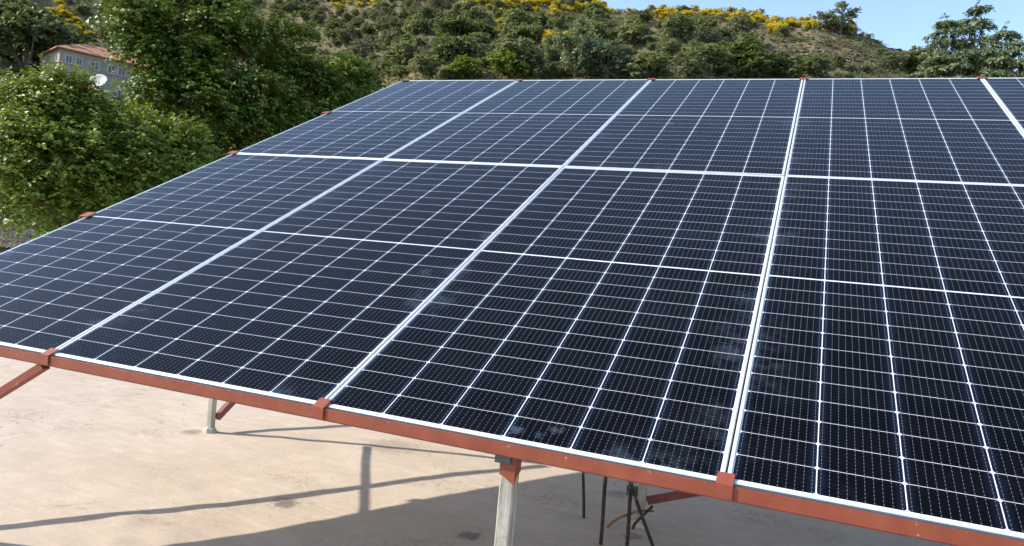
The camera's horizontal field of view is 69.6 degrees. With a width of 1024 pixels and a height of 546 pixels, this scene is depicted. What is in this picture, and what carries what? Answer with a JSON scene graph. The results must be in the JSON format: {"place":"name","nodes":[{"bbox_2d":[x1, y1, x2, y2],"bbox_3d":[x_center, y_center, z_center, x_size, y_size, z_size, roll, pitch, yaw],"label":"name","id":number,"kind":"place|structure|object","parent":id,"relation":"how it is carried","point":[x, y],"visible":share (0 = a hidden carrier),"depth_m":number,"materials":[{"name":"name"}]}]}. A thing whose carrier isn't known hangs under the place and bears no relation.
{"place":"outdoors","nodes":[
{"label":"outdoors","id":0,"kind":"place"},
{"bbox_2d":[0,0,914,235],"bbox_3d":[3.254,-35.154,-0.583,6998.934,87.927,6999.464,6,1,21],"label":"hillside terrain","id":1,"kind":"structure","parent":0,"point":[638,46],"depth_m":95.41,"materials":[{"name":"green plant"}]},
{"bbox_2d":[0,226,37,253],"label":"ground","id":2,"kind":"structure","parent":1,"relation":"on","point":[17,239],"depth_m":15.54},
{"bbox_2d":[0,0,45,28],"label":"oak bush","id":3,"kind":"object","parent":1,"relation":"on","point":[25,3],"visible":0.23,"depth_m":110.57,"materials":[{"name":"green plant"}]},
{"bbox_2d":[0,1,89,77],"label":"evergreen oak","id":4,"kind":"object","parent":1,"relation":"on","point":[22,24],"visible":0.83,"depth_m":103.88,"materials":[{"name":"green plant"}]},
{"bbox_2d":[21,33,75,61],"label":"tree","id":5,"kind":"object","parent":1,"relation":"on","point":[39,48],"visible":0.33,"depth_m":106.18,"materials":[{"name":"green plant"}]},
{"bbox_2d":[61,22,84,39],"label":"oak bush","id":6,"kind":"object","parent":1,"relation":"on","point":[82,34],"visible":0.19,"depth_m":112.09,"materials":[{"name":"green plant"}]},
{"bbox_2d":[72,4,91,15],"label":"oak bush","id":7,"kind":"object","parent":1,"relation":"on","point":[83,9],"visible":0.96,"depth_m":117.60,"materials":[{"name":"green plant"}]},
{"bbox_2d":[35,44,151,99],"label":"tile roofed house","id":8,"kind":"structure","parent":1,"relation":"on","point":[84,56],"depth_m":102.66,"materials":[{"name":"stone"}]},
{"bbox_2d":[89,59,100,71],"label":"window","id":9,"kind":"structure","parent":8,"relation":"in","point":[96,65],"depth_m":102.21,"materials":[{"name":"grey paint"}]},
{"bbox_2d":[91,73,106,89],"bbox_3d":[-24.301,-9.785,43.008,0.897,3.785,0.787,6,2,36],"label":"satellite dish","id":10,"kind":"object","parent":8,"relation":"attached to","point":[101,77],"visible":0.53,"depth_m":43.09,"materials":[{"name":"beige paint"}]},
{"bbox_2d":[93,23,121,38],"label":"evergreen oak","id":11,"kind":"object","parent":1,"relation":"on","point":[100,34],"visible":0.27,"depth_m":112.82,"materials":[{"name":"green plant"}]},
{"bbox_2d":[0,54,229,252],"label":"leafy tree","id":12,"kind":"object","parent":1,"relation":"on","point":[65,141],"visible":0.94,"depth_m":9.06,"materials":[{"name":"green plant"}]},
{"bbox_2d":[0,68,387,244],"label":"dark bush","id":13,"kind":"object","parent":1,"relation":"on","point":[45,231],"depth_m":15.24,"materials":[{"name":"green plant"}]},
{"bbox_2d":[80,0,385,166],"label":"broadleaf tree","id":14,"kind":"object","parent":1,"relation":"on","point":[190,76],"visible":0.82,"depth_m":12.42,"materials":[{"name":"green plant"}]},
{"bbox_2d":[268,8,284,18],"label":"oak bush","id":15,"kind":"object","parent":1,"relation":"on","point":[276,11],"visible":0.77,"depth_m":118.94,"materials":[{"name":"green plant"}]},
{"bbox_2d":[284,0,302,10],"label":"grey shrub","id":16,"kind":"object","parent":1,"relation":"on","point":[291,4],"visible":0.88,"depth_m":119.95,"materials":[{"name":"green plant"}]},
{"bbox_2d":[298,10,309,20],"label":"oak bush","id":17,"kind":"object","parent":1,"relation":"on","point":[303,14],"visible":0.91,"depth_m":117.05,"materials":[{"name":"green plant"}]},
{"bbox_2d":[310,12,323,24],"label":"oak bush","id":18,"kind":"object","parent":1,"relation":"on","point":[319,17],"visible":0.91,"depth_m":114.94,"materials":[{"name":"green plant"}]},
{"bbox_2d":[309,53,330,63],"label":"oak bush","id":19,"kind":"object","parent":1,"relation":"on","point":[317,57],"visible":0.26,"depth_m":101.84,"materials":[{"name":"green plant"}]},
{"bbox_2d":[322,19,344,38],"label":"bush","id":20,"kind":"object","parent":1,"relation":"on","point":[332,24],"visible":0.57,"depth_m":108.42,"materials":[{"name":"green plant"}]},
{"bbox_2d":[329,23,361,46],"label":"grey shrub","id":21,"kind":"object","parent":1,"relation":"on","point":[347,37],"visible":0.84,"depth_m":105.69,"materials":[{"name":"green plant"}]},
{"bbox_2d":[330,50,371,66],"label":"oak bush","id":22,"kind":"object","parent":1,"relation":"on","point":[360,55],"visible":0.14,"depth_m":94.65,"materials":[{"name":"green plant"}]},
{"bbox_2d":[348,35,375,55],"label":"grey shrub","id":23,"kind":"object","parent":1,"relation":"on","point":[360,46],"visible":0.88,"depth_m":97.73,"materials":[{"name":"green plant"}]},
{"bbox_2d":[360,23,375,34],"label":"evergreen oak","id":24,"kind":"object","parent":1,"relation":"on","point":[367,29],"visible":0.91,"depth_m":105.44,"materials":[{"name":"green plant"}]},
{"bbox_2d":[359,57,389,77],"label":"grey shrub","id":25,"kind":"object","parent":1,"relation":"on","point":[377,66],"visible":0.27,"depth_m":90.97,"materials":[{"name":"green plant"}]},
{"bbox_2d":[369,6,395,20],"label":"grey shrub","id":26,"kind":"object","parent":1,"relation":"on","point":[378,13],"visible":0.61,"depth_m":107.45,"materials":[{"name":"green plant"}]},
{"bbox_2d":[378,62,392,76],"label":"oak bush","id":27,"kind":"object","parent":1,"relation":"on","point":[384,67],"visible":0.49,"depth_m":88.00,"materials":[{"name":"green plant"}]},
{"bbox_2d":[371,13,401,32],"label":"grey shrub","id":28,"kind":"object","parent":1,"relation":"on","point":[383,24],"visible":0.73,"depth_m":102.09,"materials":[{"name":"green plant"}]},
{"bbox_2d":[375,26,402,52],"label":"grey shrub","id":29,"kind":"object","parent":1,"relation":"on","point":[386,35],"visible":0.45,"depth_m":94.65,"materials":[{"name":"green plant"}]},
{"bbox_2d":[378,40,417,70],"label":"oak bush","id":30,"kind":"object","parent":1,"relation":"on","point":[399,53],"visible":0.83,"depth_m":82.98,"materials":[{"name":"green plant"}]},
{"bbox_2d":[391,64,409,76],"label":"oak bush","id":31,"kind":"object","parent":1,"relation":"on","point":[398,70],"visible":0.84,"depth_m":79.94,"materials":[{"name":"green plant"}]},
{"bbox_2d":[391,33,413,45],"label":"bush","id":32,"kind":"object","parent":1,"relation":"on","point":[405,37],"visible":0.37,"depth_m":88.55,"materials":[{"name":"green plant"}]},
{"bbox_2d":[402,13,432,34],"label":"oak bush","id":33,"kind":"object","parent":1,"relation":"on","point":[416,22],"visible":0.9,"depth_m":94.22,"materials":[{"name":"green plant"}]},
{"bbox_2d":[408,36,433,48],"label":"oak bush","id":34,"kind":"object","parent":1,"relation":"on","point":[417,41],"visible":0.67,"depth_m":85.73,"materials":[{"name":"green plant"}]},
{"bbox_2d":[416,5,433,20],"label":"evergreen oak","id":35,"kind":"object","parent":1,"relation":"on","point":[428,15],"visible":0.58,"depth_m":96.74,"materials":[{"name":"green plant"}]},
{"bbox_2d":[411,54,443,76],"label":"oak bush","id":36,"kind":"object","parent":1,"relation":"on","point":[423,64],"visible":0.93,"depth_m":75.52,"materials":[{"name":"green plant"}]},
{"bbox_2d":[436,66,457,79],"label":"oak bush","id":37,"kind":"object","parent":1,"relation":"on","point":[442,74],"visible":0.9,"depth_m":73.59,"materials":[{"name":"green plant"}]},
{"bbox_2d":[432,13,477,39],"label":"evergreen oak","id":38,"kind":"object","parent":1,"relation":"on","point":[456,24],"visible":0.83,"depth_m":86.95,"materials":[{"name":"green plant"}]},
{"bbox_2d":[429,32,482,65],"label":"evergreen oak","id":39,"kind":"object","parent":1,"relation":"on","point":[447,50],"visible":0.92,"depth_m":77.18,"materials":[{"name":"green plant"}]},
{"bbox_2d":[7,0,906,234],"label":"cushion scrub","id":40,"kind":"object","parent":1,"relation":"on","point":[853,68],"visible":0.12,"depth_m":88.38,"materials":[{"name":"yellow plant"}]},
{"bbox_2d":[441,54,482,78],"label":"green tree","id":41,"kind":"object","parent":1,"relation":"on","point":[461,69],"visible":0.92,"depth_m":73.79,"materials":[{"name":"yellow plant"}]},
{"bbox_2d":[452,0,473,15],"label":"oak bush","id":42,"kind":"object","parent":1,"relation":"on","point":[456,7],"visible":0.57,"depth_m":97.84,"materials":[{"name":"green plant"}]},
{"bbox_2d":[0,357,951,545],"bbox_3d":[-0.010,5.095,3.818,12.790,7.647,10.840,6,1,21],"label":"concrete floor","id":43,"kind":"structure","parent":1,"relation":"on","point":[89,460],"depth_m":4.06,"materials":[{"name":"beige concrete"}]},
{"bbox_2d":[0,77,1023,545],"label":"mounting rack","id":44,"kind":"object","parent":43,"relation":"on","point":[512,457],"visible":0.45,"depth_m":1.96,"materials":[{"name":"red metal"}]},
{"bbox_2d":[0,153,382,353],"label":"solar panel","id":45,"kind":"object","parent":44,"relation":"on","point":[63,286],"visible":0.86,"depth_m":3.52,"materials":[{"name":"glass"}]},
{"bbox_2d":[50,159,562,405],"bbox_3d":[-0.669,-0.135,3.315,1.141,0.035,2.277,6,27,21],"label":"solar panel","id":46,"kind":"object","parent":44,"relation":"on","point":[328,294],"visible":0.83,"depth_m":2.91,"materials":[{"name":"blue"}]},
{"bbox_2d":[237,80,517,158],"bbox_3d":[-0.890,-1.215,5.619,1.141,0.036,2.277,6,27,21],"label":"solar panel","id":47,"kind":"object","parent":44,"relation":"on","point":[384,123],"visible":0.87,"depth_m":5.38,"materials":[{"name":"blue"}]},
{"bbox_2d":[385,79,649,166],"bbox_3d":[0.173,-1.109,5.199,1.141,0.038,2.277,6,27,22],"label":"solar panel","id":48,"kind":"object","parent":44,"relation":"on","point":[562,123],"visible":0.85,"depth_m":4.94,"materials":[{"name":"blue"}]},
{"bbox_2d":[325,167,783,482],"bbox_3d":[0.393,-0.029,2.896,1.141,0.037,2.277,6,27,21],"label":"solar panel","id":49,"kind":"object","parent":44,"relation":"on","point":[606,315],"visible":0.9,"depth_m":2.44,"materials":[{"name":"grey"}]},
{"bbox_2d":[564,79,802,177],"bbox_3d":[1.233,-1.004,4.781,1.141,0.036,2.277,6,27,21],"label":"solar panel","id":50,"kind":"object","parent":44,"relation":"on","point":[736,126],"visible":0.92,"depth_m":4.50,"materials":[{"name":"blue"}]},
{"bbox_2d":[728,175,1023,541],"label":"solar panel","id":51,"kind":"object","parent":44,"relation":"on","point":[885,373],"visible":0.96,"depth_m":2.15,"materials":[{"name":"grey"}]},
{"bbox_2d":[786,78,1023,184],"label":"solar panel","id":52,"kind":"object","parent":44,"relation":"on","point":[967,130],"visible":0.93,"depth_m":4.10,"materials":[{"name":"blue"}]},
{"bbox_2d":[982,77,1023,133],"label":"solar panel","id":53,"kind":"object","parent":44,"relation":"on","point":[1008,93],"visible":0.75,"depth_m":4.64,"materials":[{"name":"blue"}]},
{"bbox_2d":[582,472,584,517],"bbox_3d":[0.379,0.747,3.931,0.133,1.131,0.019,6,1,21],"label":"rebar","id":54,"kind":"object","parent":43,"relation":"on","point":[583,494],"visible":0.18,"depth_m":3.92,"materials":[{"name":"brown metal"}]},
{"bbox_2d":[599,477,607,544],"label":"rebar","id":55,"kind":"object","parent":43,"relation":"on","point":[603,511],"visible":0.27,"depth_m":3.55,"materials":[{"name":"brown metal"}]},
{"bbox_2d":[625,482,632,545],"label":"rebar","id":56,"kind":"object","parent":43,"relation":"on","point":[628,518],"visible":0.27,"depth_m":3.48,"materials":[{"name":"brown metal"}]},
{"bbox_2d":[606,509,653,527],"bbox_3d":[0.597,1.252,3.743,0.243,0.153,0.027,6,2,30],"label":"bent rebar","id":57,"kind":"object","parent":43,"relation":"on","point":[618,518],"visible":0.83,"depth_m":3.76,"materials":[{"name":"brown metal"}]},
{"bbox_2d":[628,481,653,545],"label":"rebar","id":58,"kind":"object","parent":43,"relation":"on","point":[641,514],"visible":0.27,"depth_m":3.42,"materials":[{"name":"brown metal"}]},
{"bbox_2d":[459,5,493,23],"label":"oak bush","id":59,"kind":"object","parent":1,"relation":"on","point":[474,13],"visible":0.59,"depth_m":95.66,"materials":[{"name":"green plant"}]},
{"bbox_2d":[469,32,491,46],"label":"oak bush","id":60,"kind":"object","parent":1,"relation":"on","point":[478,38],"visible":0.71,"depth_m":82.25,"materials":[{"name":"green plant"}]},
{"bbox_2d":[466,20,497,39],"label":"evergreen oak","id":61,"kind":"object","parent":1,"relation":"on","point":[485,27],"visible":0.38,"depth_m":90.27,"materials":[{"name":"green plant"}]},
{"bbox_2d":[476,50,490,67],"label":"grey shrub","id":62,"kind":"object","parent":1,"relation":"on","point":[484,59],"visible":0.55,"depth_m":76.77,"materials":[{"name":"green plant"}]},
{"bbox_2d":[477,43,494,54],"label":"grey shrub","id":63,"kind":"object","parent":1,"relation":"on","point":[482,49],"visible":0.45,"depth_m":78.93,"materials":[{"name":"green plant"}]},
{"bbox_2d":[489,0,508,9],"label":"oak bush","id":64,"kind":"object","parent":1,"relation":"on","point":[498,4],"visible":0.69,"depth_m":100.95,"materials":[{"name":"green plant"}]},
{"bbox_2d":[491,7,506,18],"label":"oak bush","id":65,"kind":"object","parent":1,"relation":"on","point":[496,12],"visible":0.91,"depth_m":99.73,"materials":[{"name":"green plant"}]},
{"bbox_2d":[482,47,539,77],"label":"green tree","id":66,"kind":"object","parent":1,"relation":"on","point":[498,62],"visible":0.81,"depth_m":73.61,"materials":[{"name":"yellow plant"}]},
{"bbox_2d":[497,22,529,40],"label":"oak bush","id":67,"kind":"object","parent":1,"relation":"on","point":[514,33],"visible":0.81,"depth_m":84.16,"materials":[{"name":"green plant"}]},
{"bbox_2d":[488,35,546,75],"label":"oak bush","id":68,"kind":"object","parent":1,"relation":"on","point":[525,46],"visible":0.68,"depth_m":73.57,"materials":[{"name":"green plant"}]},
{"bbox_2d":[497,7,542,36],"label":"oak bush","id":69,"kind":"object","parent":1,"relation":"on","point":[516,16],"visible":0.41,"depth_m":89.36,"materials":[{"name":"green plant"}]},
{"bbox_2d":[514,0,533,12],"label":"oak bush","id":70,"kind":"object","parent":1,"relation":"on","point":[522,5],"visible":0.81,"depth_m":100.90,"materials":[{"name":"green plant"}]},
{"bbox_2d":[519,22,545,42],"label":"oak bush","id":71,"kind":"object","parent":1,"relation":"on","point":[534,33],"visible":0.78,"depth_m":84.32,"materials":[{"name":"green plant"}]},
{"bbox_2d":[528,61,548,78],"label":"grey shrub","id":72,"kind":"object","parent":1,"relation":"on","point":[535,72],"visible":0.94,"depth_m":73.10,"materials":[{"name":"green plant"}]},
{"bbox_2d":[530,11,549,23],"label":"evergreen oak","id":73,"kind":"object","parent":1,"relation":"on","point":[543,18],"visible":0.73,"depth_m":93.46,"materials":[{"name":"green plant"}]},
{"bbox_2d":[542,61,564,79],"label":"oak bush","id":74,"kind":"object","parent":1,"relation":"on","point":[554,70],"visible":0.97,"depth_m":73.19,"materials":[{"name":"green plant"}]},
{"bbox_2d":[543,16,565,30],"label":"oak bush","id":75,"kind":"object","parent":1,"relation":"on","point":[556,21],"visible":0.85,"depth_m":90.52,"materials":[{"name":"green plant"}]},
{"bbox_2d":[539,39,570,63],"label":"grey shrub","id":76,"kind":"object","parent":1,"relation":"on","point":[552,54],"visible":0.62,"depth_m":77.01,"materials":[{"name":"green plant"}]},
{"bbox_2d":[551,15,604,77],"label":"poplar tree","id":77,"kind":"object","parent":1,"relation":"on","point":[576,58],"visible":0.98,"depth_m":71.91,"materials":[{"name":"green plant"}]},
{"bbox_2d":[274,2,902,77],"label":"hill stones","id":78,"kind":"object","parent":1,"relation":"on","point":[783,47],"visible":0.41,"depth_m":86.73,"materials":[{"name":"stone"}]},
{"bbox_2d":[582,6,605,18],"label":"oak bush","id":79,"kind":"object","parent":1,"relation":"on","point":[591,10],"visible":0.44,"depth_m":95.67,"materials":[{"name":"green plant"}]},
{"bbox_2d":[583,21,612,39],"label":"oak bush","id":80,"kind":"object","parent":1,"relation":"on","point":[599,28],"visible":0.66,"depth_m":84.62,"materials":[{"name":"green plant"}]},
{"bbox_2d":[584,13,615,27],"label":"grey shrub","id":81,"kind":"object","parent":1,"relation":"on","point":[603,20],"visible":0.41,"depth_m":90.64,"materials":[{"name":"green plant"}]},
{"bbox_2d":[583,39,633,78],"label":"poplar tree","id":82,"kind":"object","parent":1,"relation":"on","point":[623,53],"visible":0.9,"depth_m":71.89,"materials":[{"name":"green plant"}]},
{"bbox_2d":[606,25,625,42],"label":"evergreen oak","id":83,"kind":"object","parent":1,"relation":"on","point":[612,31],"visible":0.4,"depth_m":83.29,"materials":[{"name":"green plant"}]},
{"bbox_2d":[614,14,651,45],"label":"oak bush","id":84,"kind":"object","parent":1,"relation":"on","point":[633,31],"visible":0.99,"depth_m":82.07,"materials":[{"name":"green plant"}]},
{"bbox_2d":[634,9,653,22],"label":"evergreen oak","id":85,"kind":"object","parent":1,"relation":"on","point":[645,15],"visible":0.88,"depth_m":90.04,"materials":[{"name":"green plant"}]},
{"bbox_2d":[619,50,671,78],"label":"oak bush","id":86,"kind":"object","parent":1,"relation":"on","point":[635,68],"visible":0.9,"depth_m":71.14,"materials":[{"name":"green plant"}]},
{"bbox_2d":[657,37,685,63],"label":"oak bush","id":87,"kind":"object","parent":1,"relation":"on","point":[669,48],"visible":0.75,"depth_m":76.87,"materials":[{"name":"green plant"}]},
{"bbox_2d":[661,11,699,39],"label":"oak bush","id":88,"kind":"object","parent":1,"relation":"on","point":[681,24],"visible":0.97,"depth_m":83.12,"materials":[{"name":"green plant"}]},
{"bbox_2d":[682,31,697,42],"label":"grey shrub","id":89,"kind":"object","parent":1,"relation":"on","point":[693,34],"visible":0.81,"depth_m":82.66,"materials":[{"name":"green plant"}]},
{"bbox_2d":[668,50,716,78],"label":"grey shrub","id":90,"kind":"object","parent":1,"relation":"on","point":[692,67],"visible":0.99,"depth_m":68.94,"materials":[{"name":"green plant"}]},
{"bbox_2d":[694,16,718,31],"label":"oak bush","id":91,"kind":"object","parent":1,"relation":"on","point":[703,21],"visible":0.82,"depth_m":86.57,"materials":[{"name":"green plant"}]},
{"bbox_2d":[678,38,739,77],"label":"oak bush","id":92,"kind":"object","parent":1,"relation":"on","point":[704,50],"visible":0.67,"depth_m":71.56,"materials":[{"name":"green plant"}]},
{"bbox_2d":[698,26,721,42],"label":"grey shrub","id":93,"kind":"object","parent":1,"relation":"on","point":[713,32],"visible":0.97,"depth_m":83.53,"materials":[{"name":"green plant"}]},
{"bbox_2d":[721,14,750,41],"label":"grey shrub","id":94,"kind":"object","parent":1,"relation":"on","point":[742,25],"visible":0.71,"depth_m":85.24,"materials":[{"name":"green plant"}]},
{"bbox_2d":[713,35,777,78],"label":"evergreen oak","id":95,"kind":"object","parent":1,"relation":"on","point":[749,60],"visible":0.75,"depth_m":72.29,"materials":[{"name":"green plant"}]},
{"bbox_2d":[734,31,764,49],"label":"oak bush","id":96,"kind":"object","parent":1,"relation":"on","point":[745,35],"visible":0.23,"depth_m":80.26,"materials":[{"name":"green plant"}]},
{"bbox_2d":[755,51,809,78],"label":"evergreen oak","id":97,"kind":"object","parent":1,"relation":"on","point":[784,63],"visible":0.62,"depth_m":73.29,"materials":[{"name":"green plant"}]},
{"bbox_2d":[775,26,789,36],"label":"oak bush","id":98,"kind":"object","parent":1,"relation":"on","point":[782,29],"visible":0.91,"depth_m":89.94,"materials":[{"name":"green plant"}]},
{"bbox_2d":[801,18,819,28],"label":"broom bush","id":99,"kind":"object","parent":1,"relation":"on","point":[808,24],"visible":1,"depth_m":91.74,"materials":[{"name":"yellow plant"}]},
{"bbox_2d":[795,53,832,77],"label":"oak bush","id":100,"kind":"object","parent":1,"relation":"on","point":[815,61],"visible":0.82,"depth_m":75.63,"materials":[{"name":"green plant"}]},
{"bbox_2d":[809,0,861,33],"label":"grey shrub","id":101,"kind":"object","parent":1,"relation":"on","point":[835,23],"visible":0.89,"depth_m":98.29,"materials":[{"name":"green plant"}]},
{"bbox_2d":[828,52,846,66],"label":"grey shrub","id":102,"kind":"object","parent":1,"relation":"on","point":[839,60],"visible":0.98,"depth_m":78.42,"materials":[{"name":"green plant"}]},
{"bbox_2d":[864,47,907,72],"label":"grey shrub","id":103,"kind":"object","parent":1,"relation":"on","point":[893,63],"visible":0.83,"depth_m":83.01,"materials":[{"name":"green plant"}]},
{"bbox_2d":[887,45,942,73],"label":"oak bush","id":104,"kind":"object","parent":1,"relation":"on","point":[912,54],"visible":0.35,"depth_m":87.29,"materials":[{"name":"green plant"}]},
{"bbox_2d":[907,0,1023,77],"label":"cedar tree","id":105,"kind":"object","parent":1,"relation":"on","point":[965,58],"visible":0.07,"depth_m":27.76,"materials":[{"name":"green plant"}]},
{"bbox_2d":[602,0,1023,72],"label":"sky","id":106,"kind":"structure","parent":0,"point":[903,24],"materials":[{"name":"blue"}]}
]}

